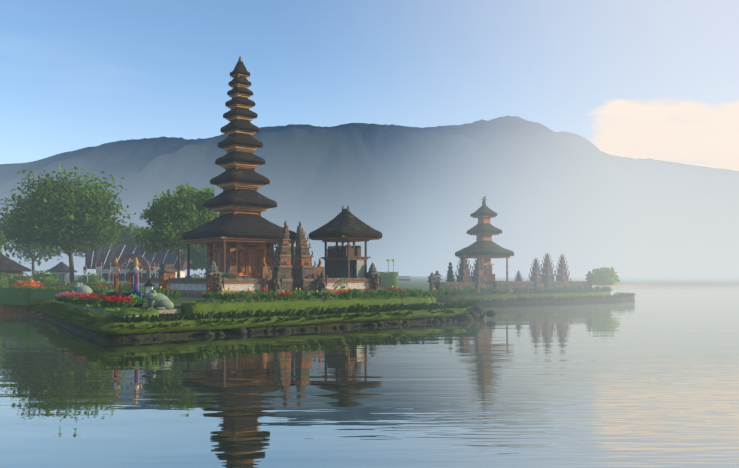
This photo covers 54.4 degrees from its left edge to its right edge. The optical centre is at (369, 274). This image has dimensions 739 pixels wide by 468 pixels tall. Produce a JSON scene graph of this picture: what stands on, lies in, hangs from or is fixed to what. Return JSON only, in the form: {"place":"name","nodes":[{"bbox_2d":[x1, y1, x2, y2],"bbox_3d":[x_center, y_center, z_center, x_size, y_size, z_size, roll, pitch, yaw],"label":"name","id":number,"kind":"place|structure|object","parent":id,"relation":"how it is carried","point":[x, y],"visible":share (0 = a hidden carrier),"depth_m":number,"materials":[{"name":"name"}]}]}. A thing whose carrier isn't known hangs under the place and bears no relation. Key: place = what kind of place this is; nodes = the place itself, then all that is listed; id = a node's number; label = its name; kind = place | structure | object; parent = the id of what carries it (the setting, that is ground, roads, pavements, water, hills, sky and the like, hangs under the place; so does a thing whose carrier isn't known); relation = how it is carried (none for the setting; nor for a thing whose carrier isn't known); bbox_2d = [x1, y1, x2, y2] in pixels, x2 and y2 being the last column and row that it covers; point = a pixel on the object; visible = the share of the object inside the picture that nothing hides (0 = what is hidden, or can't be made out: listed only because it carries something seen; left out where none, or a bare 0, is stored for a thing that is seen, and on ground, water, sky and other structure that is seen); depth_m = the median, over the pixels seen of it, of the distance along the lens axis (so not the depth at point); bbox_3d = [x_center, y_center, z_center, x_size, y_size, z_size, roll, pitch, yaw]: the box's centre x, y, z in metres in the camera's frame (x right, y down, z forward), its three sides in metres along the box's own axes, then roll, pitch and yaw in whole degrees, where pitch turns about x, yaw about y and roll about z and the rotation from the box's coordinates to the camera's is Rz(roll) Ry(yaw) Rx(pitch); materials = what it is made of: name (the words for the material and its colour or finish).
{"place":"outdoors","nodes":[
{"label":"outdoors","id":0,"kind":"place"},
{"bbox_2d":[85,243,192,282],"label":"hall building","id":1,"kind":"structure","parent":0,"point":[106,257],"depth_m":107.36,"materials":[{"name":"black paint"}]},
{"bbox_2d":[29,294,495,340],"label":"grassy island","id":2,"kind":"structure","parent":0,"point":[158,332],"depth_m":34.31,"materials":[{"name":"green plant"}]},
{"bbox_2d":[72,257,180,319],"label":"statues","id":3,"kind":"object","parent":2,"relation":"on","point":[161,303],"visible":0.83,"depth_m":35.29,"materials":[{"name":"stone"}]},
{"bbox_2d":[181,56,296,289],"bbox_3d":[-9.996,-7.795,56.173,7.676,18.680,8.193,0,0,-40],"label":"pagoda","id":4,"kind":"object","parent":2,"relation":"on","point":[239,235],"visible":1,"depth_m":55.13,"materials":[{"name":"brown wood"}]},
{"bbox_2d":[126,220,380,297],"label":"temple enclosure gate","id":5,"kind":"structure","parent":2,"relation":"on","point":[276,276],"depth_m":50.68,"materials":[{"name":"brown stone"}]},
{"bbox_2d":[33,271,477,329],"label":"island plants","id":6,"kind":"object","parent":2,"relation":"on","point":[108,309],"visible":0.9,"depth_m":37.89,"materials":[{"name":"green plant"}]},
{"bbox_2d":[308,206,382,277],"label":"pavilion","id":7,"kind":"structure","parent":2,"relation":"on","point":[343,227],"depth_m":55.72,"materials":[{"name":"brown wood"}]},
{"bbox_2d":[0,286,738,467],"bbox_3d":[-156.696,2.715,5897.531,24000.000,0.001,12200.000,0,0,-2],"label":"lake water","id":8,"kind":"structure","parent":0,"point":[648,377],"depth_m":16.36,"materials":[{"name":"blue liquid"}]},
{"bbox_2d":[0,115,738,275],"bbox_3d":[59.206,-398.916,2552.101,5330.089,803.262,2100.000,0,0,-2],"label":"mountain terrain","id":9,"kind":"structure","parent":0,"point":[415,195],"depth_m":2030.99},
{"bbox_2d":[0,276,738,314],"bbox_3d":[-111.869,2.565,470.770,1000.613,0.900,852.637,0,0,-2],"label":"mainland","id":10,"kind":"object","parent":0,"point":[418,282],"depth_m":209.16,"materials":[{"name":"green plant"}]},
{"bbox_2d":[0,231,6,257],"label":"tree","id":11,"kind":"object","parent":10,"relation":"on","point":[2,239],"visible":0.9,"depth_m":93.68,"materials":[{"name":"green plant"}]},
{"bbox_2d":[0,254,31,278],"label":"hut","id":12,"kind":"object","parent":10,"relation":"on","point":[9,266],"visible":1,"depth_m":97.63,"materials":[{"name":"brown wood"}]},
{"bbox_2d":[0,206,65,274],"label":"tree","id":13,"kind":"object","parent":10,"relation":"on","point":[41,252],"visible":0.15,"depth_m":115.40,"materials":[{"name":"green plant"}]},
{"bbox_2d":[45,262,76,282],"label":"hut","id":14,"kind":"object","parent":10,"relation":"on","point":[61,269],"visible":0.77,"depth_m":101.39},
{"bbox_2d":[0,163,136,282],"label":"tree","id":15,"kind":"object","parent":10,"relation":"on","point":[54,212],"visible":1,"depth_m":84.25,"materials":[{"name":"green plant"}]},
{"bbox_2d":[77,275,127,283],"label":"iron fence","id":16,"kind":"object","parent":10,"relation":"on","point":[124,278],"visible":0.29,"depth_m":98.73,"materials":[{"name":"metal"}]},
{"bbox_2d":[0,270,205,311],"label":"mainland plants","id":17,"kind":"object","parent":10,"relation":"on","point":[22,290],"visible":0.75,"depth_m":56.08,"materials":[{"name":"green plant"}]},
{"bbox_2d":[73,222,135,257],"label":"tree","id":18,"kind":"object","parent":10,"relation":"on","point":[80,253],"visible":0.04,"depth_m":128.04,"materials":[{"name":"green plant"}]},
{"bbox_2d":[83,262,158,282],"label":"flags","id":19,"kind":"object","parent":10,"relation":"on","point":[111,267],"visible":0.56,"depth_m":87.42,"materials":[{"name":"fabric"}]},
{"bbox_2d":[118,254,149,277],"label":"arch","id":20,"kind":"structure","parent":10,"relation":"on","point":[132,256],"depth_m":86.71,"materials":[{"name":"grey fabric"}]},
{"bbox_2d":[115,222,153,245],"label":"tree","id":21,"kind":"object","parent":10,"relation":"on","point":[129,240],"visible":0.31,"depth_m":122.06,"materials":[{"name":"green plant"}]},
{"bbox_2d":[135,182,218,277],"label":"tree","id":22,"kind":"object","parent":10,"relation":"on","point":[172,218],"visible":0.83,"depth_m":73.72,"materials":[{"name":"green plant"}]},
{"bbox_2d":[183,244,206,271],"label":"tree","id":23,"kind":"object","parent":10,"relation":"on","point":[198,257],"visible":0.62,"depth_m":103.04,"materials":[{"name":"green plant"}]},
{"bbox_2d":[378,259,409,288],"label":"hedge and wall","id":24,"kind":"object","parent":10,"relation":"on","point":[390,279],"visible":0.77,"depth_m":102.77,"materials":[{"name":"green plant"}]},
{"bbox_2d":[0,0,738,170],"label":"sky","id":25,"kind":"structure","parent":0,"point":[636,79],"materials":[{"name":"blue"}]},
{"bbox_2d":[424,291,634,307],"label":"grassy island","id":26,"kind":"structure","parent":0,"point":[534,303],"depth_m":62.10,"materials":[{"name":"green plant"}]},
{"bbox_2d":[427,196,593,292],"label":"small pagoda","id":27,"kind":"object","parent":26,"relation":"on","point":[484,249],"visible":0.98,"depth_m":68.13,"materials":[{"name":"grey stone"}]},
{"bbox_2d":[422,262,635,300],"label":"island plants","id":28,"kind":"object","parent":26,"relation":"on","point":[606,276],"visible":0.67,"depth_m":65.76,"materials":[{"name":"green plant"}]}
]}

